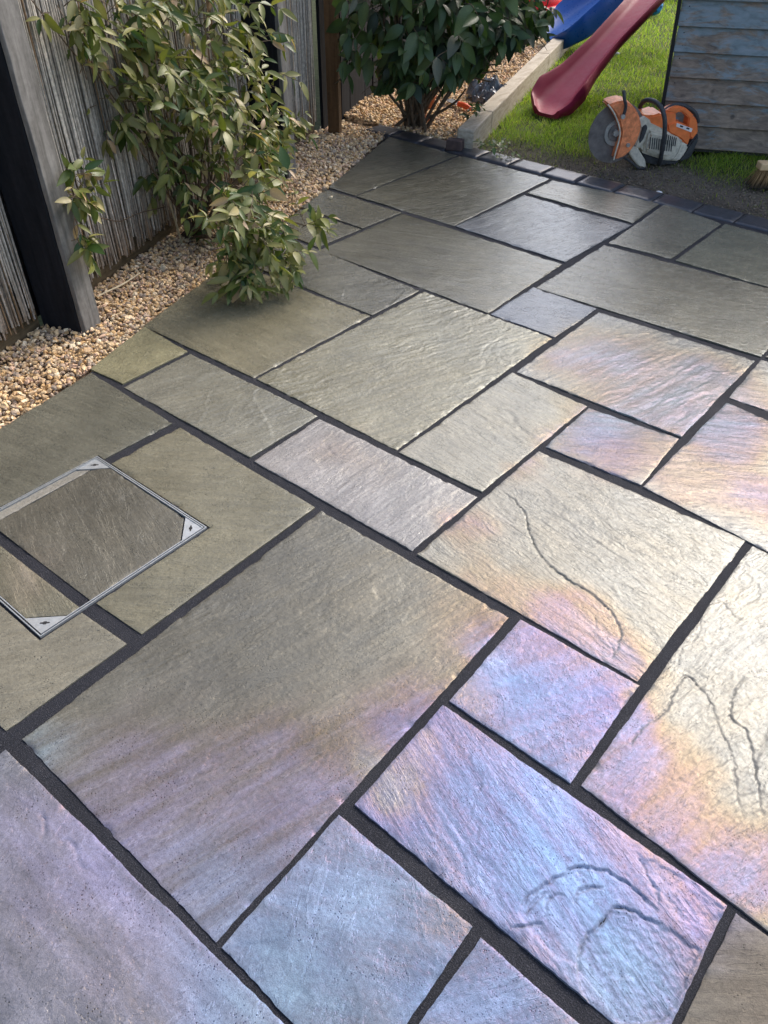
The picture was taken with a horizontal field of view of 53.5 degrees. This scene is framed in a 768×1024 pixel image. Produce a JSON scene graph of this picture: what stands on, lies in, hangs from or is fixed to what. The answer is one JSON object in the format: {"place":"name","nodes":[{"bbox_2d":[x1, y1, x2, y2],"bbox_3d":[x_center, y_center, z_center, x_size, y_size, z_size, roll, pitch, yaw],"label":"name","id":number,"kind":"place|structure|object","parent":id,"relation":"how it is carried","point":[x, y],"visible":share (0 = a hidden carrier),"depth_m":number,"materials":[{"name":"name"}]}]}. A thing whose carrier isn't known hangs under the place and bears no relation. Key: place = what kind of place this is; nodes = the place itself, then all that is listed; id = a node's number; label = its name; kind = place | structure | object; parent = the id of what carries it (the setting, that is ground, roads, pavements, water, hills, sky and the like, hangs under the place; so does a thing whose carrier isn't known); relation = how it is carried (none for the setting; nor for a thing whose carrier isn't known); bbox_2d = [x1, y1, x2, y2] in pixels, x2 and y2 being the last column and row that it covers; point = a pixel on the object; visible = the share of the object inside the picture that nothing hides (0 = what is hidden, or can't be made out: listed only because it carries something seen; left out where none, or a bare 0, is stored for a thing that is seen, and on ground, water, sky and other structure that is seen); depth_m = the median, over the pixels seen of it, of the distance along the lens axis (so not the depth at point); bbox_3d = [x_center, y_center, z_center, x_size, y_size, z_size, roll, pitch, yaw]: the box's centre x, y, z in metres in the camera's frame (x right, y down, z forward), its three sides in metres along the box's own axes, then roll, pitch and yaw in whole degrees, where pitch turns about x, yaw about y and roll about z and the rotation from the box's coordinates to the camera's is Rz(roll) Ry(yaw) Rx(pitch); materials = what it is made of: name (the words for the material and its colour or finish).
{"place":"outdoors","nodes":[
{"label":"outdoors","id":0,"kind":"place"},
{"bbox_2d":[0,61,525,427],"bbox_3d":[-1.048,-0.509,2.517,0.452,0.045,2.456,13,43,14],"label":"gravel","id":1,"kind":"structure","parent":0,"point":[164,270],"depth_m":2.68,"materials":[{"name":"beige gravel"}]},
{"bbox_2d":[97,273,139,296],"bbox_3d":[-0.996,-0.859,2.881,0.016,0.010,0.226,21,45,22],"label":"twig","id":2,"kind":"object","parent":1,"relation":"on","point":[120,285],"visible":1,"depth_m":2.87,"materials":[{"name":"beige wood"}]},
{"bbox_2d":[113,0,182,243],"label":"bamboo cane","id":3,"kind":"object","parent":1,"relation":"on","point":[168,198],"visible":0.44,"depth_m":3.06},
{"bbox_2d":[0,0,456,359],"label":"garden fence","id":4,"kind":"object","parent":1,"relation":"on","point":[49,94],"visible":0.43,"depth_m":2.61,"materials":[{"name":"grey wood"}]},
{"bbox_2d":[25,0,339,307],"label":"climbing plant","id":5,"kind":"object","parent":4,"relation":"attached to","point":[259,238],"visible":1,"depth_m":2.78,"materials":[{"name":"green plant"}]},
{"bbox_2d":[208,120,385,233],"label":"gravel","id":6,"kind":"structure","parent":1,"relation":"on","point":[341,143],"depth_m":4.08,"materials":[{"name":"beige gravel"}]},
{"bbox_2d":[344,46,542,139],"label":"gravel","id":7,"kind":"structure","parent":1,"relation":"on","point":[391,109],"depth_m":4.83,"materials":[{"name":"beige gravel"}]},
{"bbox_2d":[428,95,436,108],"bbox_3d":[0.274,-2.615,4.858,0.125,0.075,0.125,29,49,29],"label":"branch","id":8,"kind":"object","parent":7,"relation":"on","point":[431,103],"visible":0.19,"depth_m":4.83,"materials":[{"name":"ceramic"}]},
{"bbox_2d":[447,99,470,110],"bbox_3d":[0.470,-2.603,4.857,0.068,0.036,0.260,-28,48,-28],"label":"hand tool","id":9,"kind":"object","parent":7,"relation":"on","point":[464,105],"visible":0.77,"depth_m":4.82,"materials":[{"name":"orange plastic"}]},
{"bbox_2d":[459,101,484,119],"bbox_3d":[0.536,-2.318,4.436,0.146,0.132,0.315,-10,42,-11],"label":"seedling","id":10,"kind":"object","parent":7,"relation":"on","point":[477,106],"visible":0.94,"depth_m":4.48,"materials":[{"name":"green plant"}]},
{"bbox_2d":[466,74,506,104],"bbox_3d":[0.709,-2.793,5.004,0.367,0.148,0.324,29,49,29],"label":"plastic sheet","id":11,"kind":"object","parent":7,"relation":"on","point":[485,91],"visible":0.66,"depth_m":4.97,"materials":[{"name":"grey plastic"}]},
{"bbox_2d":[326,0,563,132],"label":"shrub","id":12,"kind":"object","parent":1,"relation":"on","point":[435,57],"visible":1,"depth_m":4.05,"materials":[{"name":"green plant"}]},
{"bbox_2d":[518,6,546,46],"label":"gravel","id":13,"kind":"structure","parent":1,"relation":"on","point":[539,43],"depth_m":6.45,"materials":[{"name":"beige gravel"}]},
{"bbox_2d":[529,0,561,11],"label":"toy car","id":14,"kind":"object","parent":13,"relation":"on","point":[552,3],"visible":0.24,"depth_m":7.27,"materials":[{"name":"red plastic"}]},
{"bbox_2d":[457,0,677,148],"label":"timber edging","id":15,"kind":"object","parent":1,"relation":"on","point":[500,102],"visible":0.46,"depth_m":4.84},
{"bbox_2d":[38,0,566,325],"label":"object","id":16,"kind":"structure","parent":0,"point":[317,93],"depth_m":5.90,"materials":[{"name":"wood"}]},
{"bbox_2d":[0,125,767,1023],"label":"patio","id":17,"kind":"structure","parent":0,"point":[414,671],"depth_m":1.62,"materials":[{"name":"stone"}]},
{"bbox_2d":[0,456,206,637],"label":"drain cover","id":18,"kind":"object","parent":17,"relation":"in","point":[98,529],"visible":0.99,"depth_m":1.85,"materials":[{"name":"stone"}]},
{"bbox_2d":[473,137,520,158],"bbox_3d":[0.629,-1.968,4.131,0.138,0.106,0.302,-30,50,-30],"label":"fallen sprig","id":19,"kind":"object","parent":17,"relation":"on","point":[493,149],"visible":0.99,"depth_m":4.13,"materials":[{"name":"green plant"}]},
{"bbox_2d":[446,137,463,151],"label":"brown block","id":20,"kind":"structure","parent":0,"point":[454,144],"depth_m":4.18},
{"bbox_2d":[478,1,767,218],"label":"lawn","id":21,"kind":"structure","parent":0,"point":[731,204],"depth_m":4.15,"materials":[{"name":"plant"}]},
{"bbox_2d":[546,0,623,48],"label":"slide","id":22,"kind":"object","parent":21,"relation":"on","point":[584,19],"visible":0.57,"depth_m":6.10,"materials":[{"name":"blue plastic"}]},
{"bbox_2d":[531,0,664,118],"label":"slide","id":23,"kind":"object","parent":21,"relation":"on","point":[562,89],"visible":0.81,"depth_m":4.88,"materials":[{"name":"red plastic"}]},
{"bbox_2d":[496,139,767,216],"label":"soil crumbs","id":24,"kind":"object","parent":21,"relation":"on","point":[690,173],"visible":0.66,"depth_m":3.92,"materials":[{"name":"soil"}]},
{"bbox_2d":[588,90,699,169],"bbox_3d":[1.361,-2.021,3.994,0.626,0.398,0.252,-5,42,-6],"label":"cut off saw","id":25,"kind":"object","parent":21,"relation":"on","point":[621,127],"visible":1,"depth_m":3.96,"materials":[{"name":"metal"}]},
{"bbox_2d":[652,2,663,15],"bbox_3d":[2.666,-4.998,7.523,0.173,0.174,0.173,29,49,29],"label":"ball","id":26,"kind":"object","parent":21,"relation":"on","point":[658,10],"visible":0.34,"depth_m":7.50,"materials":[{"name":"blue plastic"}]},
{"bbox_2d":[661,0,767,156],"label":"garden shed","id":27,"kind":"structure","parent":21,"relation":"on","point":[716,77],"depth_m":3.96,"materials":[{"name":"blue paint"}]},
{"bbox_2d":[742,160,767,189],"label":"broom","id":28,"kind":"object","parent":21,"relation":"on","point":[760,177],"visible":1,"depth_m":3.77,"materials":[{"name":"brown wood"}]}
]}

